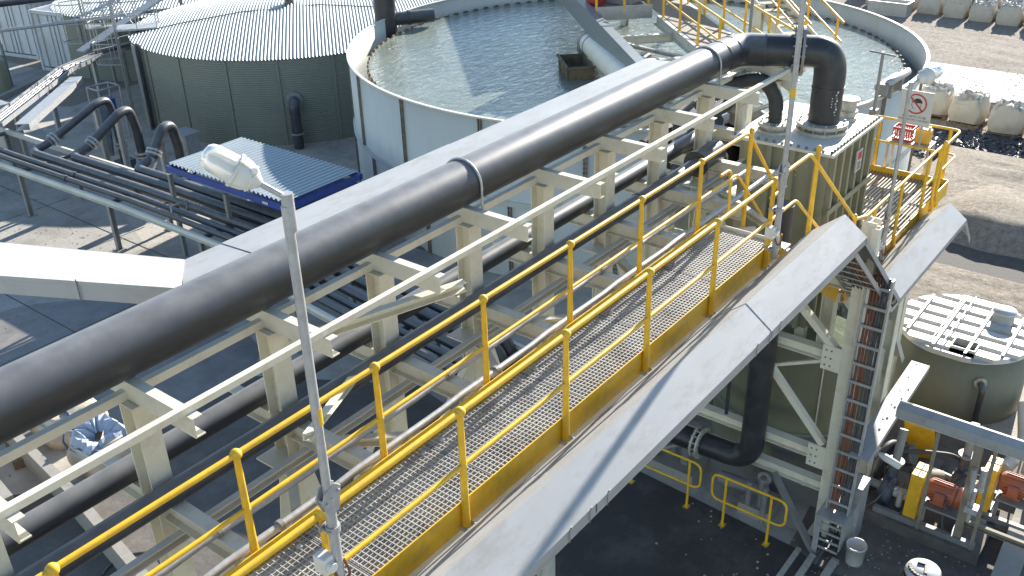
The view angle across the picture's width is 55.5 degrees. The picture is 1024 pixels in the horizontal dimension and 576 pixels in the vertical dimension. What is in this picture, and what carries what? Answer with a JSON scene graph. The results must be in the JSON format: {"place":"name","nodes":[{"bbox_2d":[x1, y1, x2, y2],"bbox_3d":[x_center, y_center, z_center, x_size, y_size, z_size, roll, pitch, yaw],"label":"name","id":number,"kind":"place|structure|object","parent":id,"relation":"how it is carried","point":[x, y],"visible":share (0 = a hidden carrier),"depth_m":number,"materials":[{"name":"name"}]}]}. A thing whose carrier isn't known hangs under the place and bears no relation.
{"place":"outdoors","nodes":[
{"label":"outdoors","id":0,"kind":"place"},
{"bbox_2d":[0,61,152,311],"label":"pale pavement","id":1,"kind":"structure","parent":0,"point":[53,225],"depth_m":28.15,"materials":[{"name":"concrete"}]},
{"bbox_2d":[0,100,22,166],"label":"control cabinet","id":2,"kind":"object","parent":1,"relation":"on","point":[15,144],"visible":0.3,"depth_m":31.57,"materials":[{"name":"metal"}]},
{"bbox_2d":[9,376,517,575],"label":"damp floor","id":3,"kind":"structure","parent":0,"point":[212,495],"depth_m":17.21,"materials":[{"name":"concrete"}]},
{"bbox_2d":[3,434,147,575],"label":"bund wall","id":4,"kind":"structure","parent":3,"relation":"on","point":[40,467],"depth_m":16.63,"materials":[{"name":"concrete"}]},
{"bbox_2d":[62,413,130,477],"bbox_3d":[-7.553,2.854,17.865,1.049,0.926,1.035,19,34,33],"label":"bulk bag","id":5,"kind":"object","parent":3,"relation":"on","point":[94,435],"visible":0.53,"depth_m":17.68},
{"bbox_2d":[0,56,1023,529],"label":"concrete slab","id":6,"kind":"structure","parent":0,"point":[168,244],"depth_m":23.42,"materials":[{"name":"concrete"}]},
{"bbox_2d":[0,41,130,163],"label":"cable tray cover","id":7,"kind":"object","parent":6,"relation":"on","point":[28,97],"visible":0.77,"depth_m":33.42,"materials":[{"name":"metal"}]},
{"bbox_2d":[86,81,131,155],"bbox_3d":[-13.511,-5.621,32.860,1.094,1.930,3.219,-14,31,-22],"label":"electrical stand","id":8,"kind":"object","parent":6,"relation":"on","point":[104,114],"visible":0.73,"depth_m":33.09,"materials":[{"name":"grey metal"}]},
{"bbox_2d":[15,76,82,130],"bbox_3d":[-14.936,-6.047,31.538,0.420,0.200,5.099,-3,28,-3],"label":"steel channel","id":9,"kind":"object","parent":8,"relation":"on","point":[40,111],"visible":1,"depth_m":31.12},
{"bbox_2d":[82,0,158,108],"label":"caged ladder","id":10,"kind":"object","parent":6,"relation":"on","point":[134,27],"visible":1,"depth_m":35.66,"materials":[{"name":"metal"}]},
{"bbox_2d":[0,300,258,436],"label":"wet floor","id":11,"kind":"structure","parent":6,"relation":"on","point":[197,379],"depth_m":21.86,"materials":[{"name":"concrete"}]},
{"bbox_2d":[30,398,108,449],"bbox_3d":[-8.656,2.450,18.862,1.255,0.745,1.255,19,34,33],"label":"bulk bag","id":12,"kind":"object","parent":11,"relation":"on","point":[55,444],"visible":0.24,"depth_m":18.39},
{"bbox_2d":[76,0,182,89],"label":"raised tray","id":13,"kind":"object","parent":6,"relation":"on","point":[86,47],"visible":0.56,"depth_m":37.78,"materials":[{"name":"metal"}]},
{"bbox_2d":[178,127,200,155],"bbox_3d":[-10.655,-4.670,31.930,0.800,1.000,0.600,19,34,33],"label":"control cabinet","id":14,"kind":"object","parent":6,"relation":"on","point":[190,139],"visible":0.57,"depth_m":31.65,"materials":[{"name":"metal"}]},
{"bbox_2d":[166,137,362,256],"bbox_3d":[-6.177,-1.863,24.770,4.550,2.625,2.500,19,34,33],"label":"pump shelter","id":15,"kind":"object","parent":6,"relation":"on","point":[305,180],"visible":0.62,"depth_m":23.96,"materials":[{"name":"blue paint"}]},
{"bbox_2d":[0,126,532,400],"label":"pipe rack","id":16,"kind":"object","parent":6,"relation":"on","point":[168,224],"visible":0.34,"depth_m":25.88,"materials":[{"name":"metal"}]},
{"bbox_2d":[0,153,463,378],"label":"rack pipe","id":17,"kind":"object","parent":16,"relation":"on","point":[421,353],"visible":0.42,"depth_m":24.48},
{"bbox_2d":[0,147,491,424],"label":"rack pipe","id":18,"kind":"object","parent":16,"relation":"on","point":[430,347],"visible":0.37,"depth_m":24.66,"materials":[{"name":"metal"}]},
{"bbox_2d":[31,97,495,425],"bbox_3d":[-7.565,-1.225,23.761,3.213,2.523,19.375,-22,35,-33],"label":"rack pipe","id":19,"kind":"object","parent":16,"relation":"on","point":[348,289],"visible":0.65,"depth_m":26.30,"materials":[{"name":"metal"}]},
{"bbox_2d":[70,106,508,371],"bbox_3d":[-6.744,-1.178,23.644,2.646,2.513,17.786,-23,35,-34],"label":"rack pipe","id":20,"kind":"object","parent":16,"relation":"on","point":[91,143],"visible":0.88,"depth_m":26.61,"materials":[{"name":"metal"}]},
{"bbox_2d":[134,121,515,366],"bbox_3d":[-5.497,-1.013,23.201,1.966,2.582,15.111,-23,35,-34],"label":"rack pipe","id":21,"kind":"object","parent":16,"relation":"on","point":[154,152],"visible":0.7,"depth_m":26.20,"materials":[{"name":"metal"}]},
{"bbox_2d":[128,0,434,148],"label":"storage tank","id":22,"kind":"object","parent":6,"relation":"on","point":[209,71],"visible":0.74,"depth_m":33.12,"materials":[{"name":"metal"}]},
{"bbox_2d":[314,238,487,317],"bbox_3d":[-2.466,-0.483,24.762,4.130,0.001,6.082,19,34,33],"label":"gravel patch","id":23,"kind":"object","parent":6,"relation":"on","point":[424,258],"visible":0.02,"depth_m":25.16,"materials":[{"name":"stone"}]},
{"bbox_2d":[373,0,434,38],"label":"riser pipe","id":24,"kind":"object","parent":6,"relation":"on","point":[387,12],"visible":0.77,"depth_m":32.00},
{"bbox_2d":[0,171,837,575],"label":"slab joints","id":25,"kind":"object","parent":6,"relation":"on","point":[128,307],"visible":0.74,"depth_m":23.77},
{"bbox_2d":[0,155,991,575],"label":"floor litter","id":26,"kind":"object","parent":6,"relation":"on","point":[656,543],"visible":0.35,"depth_m":16.10,"materials":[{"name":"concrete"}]},
{"bbox_2d":[346,0,929,287],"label":"thickener tank","id":27,"kind":"object","parent":6,"relation":"on","point":[455,70],"visible":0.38,"depth_m":27.33,"materials":[{"name":"metal"}]},
{"bbox_2d":[556,53,595,80],"bbox_3d":[1.781,-6.062,27.277,0.820,0.665,1.570,-5,28,-6],"label":"feedwell","id":28,"kind":"object","parent":27,"relation":"in","point":[565,61],"visible":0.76,"depth_m":26.91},
{"bbox_2d":[620,0,703,25],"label":"deck","id":29,"kind":"structure","parent":27,"relation":"on","point":[624,22],"depth_m":31.99,"materials":[{"name":"metal"}]},
{"bbox_2d":[559,0,798,106],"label":"tank bridge","id":30,"kind":"structure","parent":29,"relation":"attached to","point":[597,27],"depth_m":26.11,"materials":[{"name":"beige metal"}]},
{"bbox_2d":[577,31,626,75],"bbox_3d":[2.559,-5.913,25.642,0.660,1.205,6.898,-4,28,-5],"label":"feed pipe","id":31,"kind":"object","parent":30,"relation":"attached to","point":[604,61],"visible":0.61,"depth_m":25.77,"materials":[{"name":"metal"}]},
{"bbox_2d":[595,0,794,45],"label":"handrail","id":32,"kind":"object","parent":30,"relation":"attached to","point":[722,21],"visible":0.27,"depth_m":23.89,"materials":[{"name":"metal"}]},
{"bbox_2d":[748,0,844,71],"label":"stairway","id":33,"kind":"object","parent":27,"relation":"on","point":[760,18],"visible":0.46,"depth_m":24.91,"materials":[{"name":"beige metal"}]},
{"bbox_2d":[874,68,910,98],"bbox_3d":[9.178,-4.941,23.474,0.385,0.480,1.454,21,35,35],"label":"rim sampler","id":34,"kind":"object","parent":27,"relation":"on","point":[890,83],"visible":0.88,"depth_m":23.17,"materials":[{"name":"metal"}]},
{"bbox_2d":[647,442,710,483],"bbox_3d":[2.901,2.847,17.330,1.029,0.946,0.945,19,34,33],"label":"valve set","id":35,"kind":"object","parent":6,"relation":"on","point":[669,464],"visible":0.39,"depth_m":17.34,"materials":[{"name":"metal"}]},
{"bbox_2d":[668,101,736,417],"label":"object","id":36,"kind":"object","parent":6,"relation":"on","point":[682,223],"visible":0.04,"depth_m":17.13,"materials":[{"name":"beige metal"}]},
{"bbox_2d":[638,99,768,177],"bbox_3d":[3.618,-0.904,18.542,2.115,6.370,4.125,6,29,15],"label":"valve set","id":37,"kind":"object","parent":6,"relation":"on","point":[728,115],"visible":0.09,"depth_m":16.85,"materials":[{"name":"metal"}]},
{"bbox_2d":[718,470,781,523],"bbox_3d":[3.964,3.295,16.472,1.108,0.920,0.620,19,34,33],"label":"valve set","id":38,"kind":"object","parent":6,"relation":"on","point":[754,502],"visible":0.91,"depth_m":16.31,"materials":[{"name":"metal"}]},
{"bbox_2d":[658,169,882,553],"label":"support tower","id":39,"kind":"structure","parent":6,"relation":"on","point":[830,355],"depth_m":15.21,"materials":[{"name":"beige metal"}]},
{"bbox_2d":[415,203,970,575],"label":"cable tray cover","id":40,"kind":"object","parent":39,"relation":"attached to","point":[536,521],"visible":0.94,"depth_m":8.81,"materials":[{"name":"metal"}]},
{"bbox_2d":[533,253,897,575],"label":"cable ladder","id":41,"kind":"object","parent":39,"relation":"attached to","point":[865,272],"visible":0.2,"depth_m":12.63,"materials":[{"name":"metal"}]},
{"bbox_2d":[670,199,794,466],"bbox_3d":[3.092,0.703,15.656,2.398,4.906,0.570,19,34,33],"label":"process pipe","id":42,"kind":"object","parent":39,"relation":"attached to","point":[699,441],"visible":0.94,"depth_m":15.65,"materials":[{"name":"metal"}]},
{"bbox_2d":[825,274,895,516],"bbox_3d":[5.109,1.672,14.352,0.365,4.074,0.250,19,34,33],"label":"cable ladder","id":43,"kind":"object","parent":39,"relation":"attached to","point":[874,329],"visible":0.98,"depth_m":14.27,"materials":[{"name":"metal"}]},
{"bbox_2d":[758,520,796,543],"bbox_3d":[3.985,4.266,15.609,0.700,0.001,1.700,19,34,33],"label":"concrete pad","id":44,"kind":"object","parent":6,"relation":"on","point":[786,534],"visible":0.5,"depth_m":16.03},
{"bbox_2d":[711,302,879,475],"bbox_3d":[5.214,1.506,17.750,3.020,2.800,3.020,19,34,33],"label":"open tank","id":45,"kind":"object","parent":6,"relation":"on","point":[803,381],"visible":0.07,"depth_m":16.56,"materials":[{"name":"metal"}]},
{"bbox_2d":[769,436,827,507],"bbox_3d":[5.045,3.038,16.806,0.900,0.996,0.800,19,34,33],"label":"equipment box","id":46,"kind":"object","parent":6,"relation":"on","point":[799,492],"visible":0.21,"depth_m":16.53,"materials":[{"name":"metal"}]},
{"bbox_2d":[729,95,882,338],"bbox_3d":[4.865,-0.138,17.064,1.681,6.360,2.140,19,34,33],"label":"feed box","id":47,"kind":"object","parent":6,"relation":"on","point":[846,143],"visible":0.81,"depth_m":15.38,"materials":[{"name":"green paint"}]},
{"bbox_2d":[693,72,783,128],"bbox_3d":[3.599,-2.998,15.456,1.424,0.892,0.278,6,29,13],"label":"pipe","id":48,"kind":"object","parent":47,"relation":"attached to","point":[773,92],"visible":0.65,"depth_m":15.24,"materials":[{"name":"black plastic"}]},
{"bbox_2d":[869,50,895,114],"bbox_3d":[6.941,-3.405,18.518,0.512,2.238,0.262,23,37,38],"label":"light pole","id":49,"kind":"object","parent":47,"relation":"on","point":[873,110],"visible":0.78,"depth_m":18.33,"materials":[{"name":"metal"}]},
{"bbox_2d":[815,164,948,476],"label":"platform","id":50,"kind":"structure","parent":6,"relation":"on","point":[881,177],"depth_m":16.82,"materials":[{"name":"yellow paint"}]},
{"bbox_2d":[720,128,857,301],"bbox_3d":[3.766,-0.781,13.329,1.036,2.989,2.712,19,34,33],"label":"stairway","id":51,"kind":"object","parent":50,"relation":"on","point":[830,292],"visible":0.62,"depth_m":12.65,"materials":[{"name":"yellow paint"}]},
{"bbox_2d":[848,312,929,466],"bbox_3d":[5.907,1.226,15.248,0.620,1.870,2.806,19,34,33],"label":"cable tray cover","id":52,"kind":"object","parent":50,"relation":"attached to","point":[884,418],"visible":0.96,"depth_m":15.49,"materials":[{"name":"metal"}]},
{"bbox_2d":[857,115,960,247],"bbox_3d":[5.919,-1.572,16.468,1.703,1.347,5.385,19,34,33],"label":"handrail","id":53,"kind":"object","parent":50,"relation":"on","point":[943,154],"visible":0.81,"depth_m":16.94,"materials":[{"name":"metal"}]},
{"bbox_2d":[897,89,934,150],"bbox_3d":[7.419,-3.098,17.951,0.580,1.110,0.050,19,34,33],"label":"warning sign","id":54,"kind":"object","parent":53,"relation":"attached to","point":[920,108],"visible":0.77,"depth_m":17.82,"materials":[{"name":"white plastic"}]},
{"bbox_2d":[878,65,942,262],"bbox_3d":[5.988,-1.800,14.755,0.720,3.120,0.251,-19,33,-29],"label":"light pole","id":55,"kind":"object","parent":50,"relation":"attached to","point":[928,75],"visible":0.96,"depth_m":14.38,"materials":[{"name":"metal"}]},
{"bbox_2d":[877,134,935,213],"bbox_3d":[7.656,-0.700,19.638,0.800,4.779,0.400,19,34,33],"label":"stand","id":56,"kind":"object","parent":6,"relation":"on","point":[929,146],"visible":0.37,"depth_m":18.56,"materials":[{"name":"metal"}]},
{"bbox_2d":[891,294,1023,424],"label":"process tank","id":57,"kind":"object","parent":6,"relation":"on","point":[969,350],"visible":0.91,"depth_m":18.42,"materials":[{"name":"grey paint"}]},
{"bbox_2d":[0,0,1023,240],"bbox_3d":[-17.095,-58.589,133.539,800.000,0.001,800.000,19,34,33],"label":"ground","id":58,"kind":"structure","parent":0,"point":[77,95],"depth_m":40.22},
{"bbox_2d":[0,1,53,59],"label":"shipping container","id":59,"kind":"object","parent":58,"relation":"on","point":[21,41],"visible":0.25,"depth_m":43.90,"materials":[{"name":"metal"}]},
{"bbox_2d":[0,7,18,53],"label":"door","id":60,"kind":"structure","parent":59,"relation":"in","point":[8,39],"depth_m":44.25,"materials":[{"name":"metal"}]},
{"bbox_2d":[8,5,35,55],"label":"door","id":61,"kind":"structure","parent":59,"relation":"in","point":[17,13],"depth_m":43.73,"materials":[{"name":"metal"}]},
{"bbox_2d":[0,0,170,85],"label":"pipeline","id":62,"kind":"object","parent":58,"relation":"on","point":[4,3],"visible":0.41,"depth_m":39.11,"materials":[{"name":"metal"}]},
{"bbox_2d":[28,0,144,73],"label":"shipping container","id":63,"kind":"object","parent":58,"relation":"on","point":[53,50],"visible":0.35,"depth_m":41.52,"materials":[{"name":"metal"}]},
{"bbox_2d":[32,14,62,67],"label":"door","id":64,"kind":"structure","parent":63,"relation":"in","point":[47,38],"depth_m":41.63,"materials":[{"name":"metal"}]},
{"bbox_2d":[52,16,70,63],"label":"door","id":65,"kind":"structure","parent":63,"relation":"in","point":[63,47],"depth_m":41.25,"materials":[{"name":"metal"}]},
{"bbox_2d":[54,0,123,43],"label":"caged ladder","id":66,"kind":"object","parent":58,"relation":"on","point":[85,26],"visible":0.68,"depth_m":38.71,"materials":[{"name":"metal"}]},
{"bbox_2d":[50,0,202,80],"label":"storage tank","id":67,"kind":"object","parent":58,"relation":"on","point":[105,72],"visible":0.29,"depth_m":40.63,"materials":[{"name":"metal"}]},
{"bbox_2d":[917,0,945,14],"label":"bulk bag","id":68,"kind":"object","parent":58,"relation":"on","point":[933,7],"visible":0.86,"depth_m":47.51,"materials":[{"name":"fabric"}]},
{"bbox_2d":[922,81,954,120],"bbox_3d":[14.899,-6.654,34.217,1.171,1.106,1.128,17,33,31],"label":"bulk bag","id":69,"kind":"object","parent":58,"relation":"on","point":[944,96],"visible":0.64,"depth_m":33.78,"materials":[{"name":"fabric"}]},
{"bbox_2d":[943,0,971,18],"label":"bulk bag","id":70,"kind":"object","parent":58,"relation":"on","point":[959,9],"visible":0.95,"depth_m":46.70,"materials":[{"name":"fabric"}]},
{"bbox_2d":[946,88,989,129],"bbox_3d":[15.690,-6.179,33.295,1.128,1.106,1.171,23,36,37],"label":"bulk bag","id":71,"kind":"object","parent":58,"relation":"on","point":[969,108],"visible":1,"depth_m":32.98,"materials":[{"name":"fabric"}]},
{"bbox_2d":[913,126,1023,160],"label":"black rock","id":72,"kind":"object","parent":58,"relation":"on","point":[976,139],"visible":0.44,"depth_m":31.33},
{"bbox_2d":[922,61,1023,101],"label":"lime spill","id":73,"kind":"object","parent":58,"relation":"on","point":[996,89],"visible":0.14,"depth_m":37.77,"materials":[{"name":"white"}]},
{"bbox_2d":[935,242,1023,283],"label":"damp gully","id":74,"kind":"object","parent":58,"relation":"on","point":[983,262],"visible":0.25,"depth_m":24.35,"materials":[{"name":"concrete"}]},
{"bbox_2d":[969,0,997,22],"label":"bulk bag","id":75,"kind":"object","parent":58,"relation":"on","point":[983,10],"visible":0.99,"depth_m":45.95,"materials":[{"name":"fabric"}]},
{"bbox_2d":[986,97,1023,139],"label":"bulk bag","id":76,"kind":"object","parent":58,"relation":"on","point":[1006,118],"visible":1,"depth_m":31.93,"materials":[{"name":"fabric"}]},
{"bbox_2d":[996,0,1023,26],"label":"bulk bag","id":77,"kind":"object","parent":58,"relation":"on","point":[1010,13],"visible":1,"depth_m":45.15,"materials":[{"name":"fabric"}]},
{"bbox_2d":[535,472,822,575],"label":"sooty floor","id":78,"kind":"structure","parent":0,"point":[625,529],"depth_m":15.85,"materials":[{"name":"concrete"}]},
{"bbox_2d":[0,66,799,575],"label":"pipe bridge","id":79,"kind":"structure","parent":78,"relation":"on","point":[148,410],"depth_m":9.73,"materials":[{"name":"beige metal"}]},
{"bbox_2d":[0,242,183,303],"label":"cable tray cover","id":80,"kind":"object","parent":79,"relation":"attached to","point":[43,271],"visible":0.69,"depth_m":9.09,"materials":[{"name":"metal"}]},
{"bbox_2d":[0,130,694,556],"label":"process pipe","id":81,"kind":"object","parent":79,"relation":"on","point":[58,510],"visible":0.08,"depth_m":9.07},
{"bbox_2d":[14,139,725,575],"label":"process pipe","id":82,"kind":"object","parent":79,"relation":"on","point":[150,497],"visible":0.71,"depth_m":9.34,"materials":[{"name":"metal"}]},
{"bbox_2d":[0,25,846,444],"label":"process pipe","id":83,"kind":"object","parent":79,"relation":"on","point":[58,377],"visible":0.97,"depth_m":9.22,"materials":[{"name":"metal"}]},
{"bbox_2d":[183,59,669,283],"bbox_3d":[-0.463,-1.703,12.301,0.640,0.342,9.168,19,34,33],"label":"cable tray cover","id":84,"kind":"object","parent":79,"relation":"attached to","point":[228,251],"visible":0.5,"depth_m":11.26,"materials":[{"name":"metal"}]},
{"bbox_2d":[154,169,745,575],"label":"conduit","id":85,"kind":"object","parent":79,"relation":"attached to","point":[221,532],"visible":0.53,"depth_m":9.28,"materials":[{"name":"metal"}]},
{"bbox_2d":[204,174,768,575],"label":"conduit","id":86,"kind":"object","parent":79,"relation":"attached to","point":[280,525],"visible":0.82,"depth_m":9.29,"materials":[{"name":"metal"}]},
{"bbox_2d":[223,217,780,575],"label":"walkway","id":87,"kind":"structure","parent":79,"relation":"on","point":[433,541],"depth_m":8.82,"materials":[{"name":"metal"}]},
{"bbox_2d":[35,132,777,575],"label":"handrail","id":88,"kind":"object","parent":87,"relation":"attached to","point":[235,456],"visible":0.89,"depth_m":8.13,"materials":[{"name":"metal"}]},
{"bbox_2d":[231,153,855,575],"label":"handrail","id":89,"kind":"object","parent":87,"relation":"attached to","point":[459,413],"visible":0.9,"depth_m":8.24,"materials":[{"name":"metal"}]},
{"bbox_2d":[199,144,350,575],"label":"light pole","id":90,"kind":"object","parent":89,"relation":"attached to","point":[234,170],"visible":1,"depth_m":5.56,"materials":[{"name":"metal"}]},
{"bbox_2d":[764,0,806,258],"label":"light pole","id":91,"kind":"object","parent":87,"relation":"attached to","point":[773,233],"visible":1,"depth_m":10.91,"materials":[{"name":"metal"}]},
{"bbox_2d":[629,448,701,508],"bbox_3d":[2.199,3.032,16.943,2.441,1.021,0.120,19,34,33],"label":"floor railing","id":92,"kind":"object","parent":78,"relation":"on","point":[686,505],"visible":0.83,"depth_m":16.38,"materials":[{"name":"metal"}]},
{"bbox_2d":[711,474,787,546],"bbox_3d":[3.809,3.622,15.765,1.322,1.021,0.120,19,34,33],"label":"floor railing","id":93,"kind":"object","parent":78,"relation":"on","point":[722,524],"visible":1,"depth_m":15.69,"materials":[{"name":"metal"}]},
{"bbox_2d":[776,547,816,575],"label":"floor channel","id":94,"kind":"object","parent":78,"relation":"on","point":[806,564],"visible":1,"depth_m":15.33,"materials":[{"name":"metal"}]},
{"bbox_2d":[789,418,1023,575],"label":"oily floor","id":95,"kind":"structure","parent":0,"point":[875,538],"depth_m":15.57,"materials":[{"name":"concrete"}]},
{"bbox_2d":[811,473,870,564],"bbox_3d":[5.153,3.685,15.475,0.520,1.120,1.208,19,34,33],"label":"cable cabinet","id":96,"kind":"object","parent":95,"relation":"on","point":[850,526],"visible":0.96,"depth_m":15.38,"materials":[{"name":"metal"}]},
{"bbox_2d":[845,537,867,566],"bbox_3d":[5.412,4.180,15.327,0.320,0.365,0.320,19,34,33],"label":"bucket","id":97,"kind":"object","parent":95,"relation":"on","point":[856,548],"visible":1,"depth_m":15.29,"materials":[{"name":"grey metal"}]},
{"bbox_2d":[868,421,944,490],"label":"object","id":98,"kind":"object","parent":95,"relation":"on","point":[920,437],"visible":0.34,"depth_m":16.97,"materials":[{"name":"yellow paint"}]},
{"bbox_2d":[903,558,941,575],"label":"drum","id":99,"kind":"object","parent":95,"relation":"on","point":[919,567],"visible":1,"depth_m":14.50,"materials":[{"name":"white plastic"}]},
{"bbox_2d":[859,428,998,565],"bbox_3d":[6.801,3.179,15.897,2.109,1.525,1.220,19,34,33],"label":"pump set","id":100,"kind":"object","parent":95,"relation":"on","point":[894,511],"visible":0.8,"depth_m":15.71,"materials":[{"name":"metal"}]},
{"bbox_2d":[866,440,995,532],"bbox_3d":[6.974,3.255,16.241,1.910,0.894,1.835,19,34,33],"label":"pipework","id":101,"kind":"object","parent":100,"relation":"on","point":[903,477],"visible":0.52,"depth_m":16.33,"materials":[{"name":"metal"}]},
{"bbox_2d":[895,400,1023,550],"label":"rack","id":102,"kind":"object","parent":95,"relation":"on","point":[980,438],"visible":0.98,"depth_m":14.70,"materials":[{"name":"beige metal"}]},
{"bbox_2d":[933,422,1023,533],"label":"pump set","id":103,"kind":"object","parent":95,"relation":"on","point":[1007,489],"visible":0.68,"depth_m":15.78,"materials":[{"name":"metal"}]},
{"bbox_2d":[991,508,1023,575],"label":"concrete kerb","id":104,"kind":"structure","parent":95,"relation":"on","point":[1010,560],"depth_m":15.05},
{"bbox_2d":[1001,401,1023,474],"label":"pipework","id":105,"kind":"object","parent":95,"relation":"on","point":[1011,464],"visible":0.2,"depth_m":17.14,"materials":[{"name":"metal"}]},
{"bbox_2d":[877,262,1023,319],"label":"dirt track","id":106,"kind":"structure","parent":0,"point":[938,279],"depth_m":23.17,"materials":[{"name":"soil"}]},
{"bbox_2d":[881,15,1023,74],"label":"dirt yard","id":107,"kind":"structure","parent":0,"point":[966,44],"depth_m":42.70,"materials":[{"name":"soil"}]},
{"bbox_2d":[867,0,914,17],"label":"steel bin","id":108,"kind":"object","parent":107,"relation":"on","point":[900,8],"visible":0.93,"depth_m":47.44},
{"bbox_2d":[891,183,1023,258],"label":"dirt bank","id":109,"kind":"structure","parent":0,"point":[992,214],"depth_m":25.36,"materials":[{"name":"soil"}]},
{"bbox_2d":[895,145,1023,215],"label":"dirt track","id":110,"kind":"structure","parent":0,"point":[968,169],"depth_m":28.82,"materials":[{"name":"soil"}]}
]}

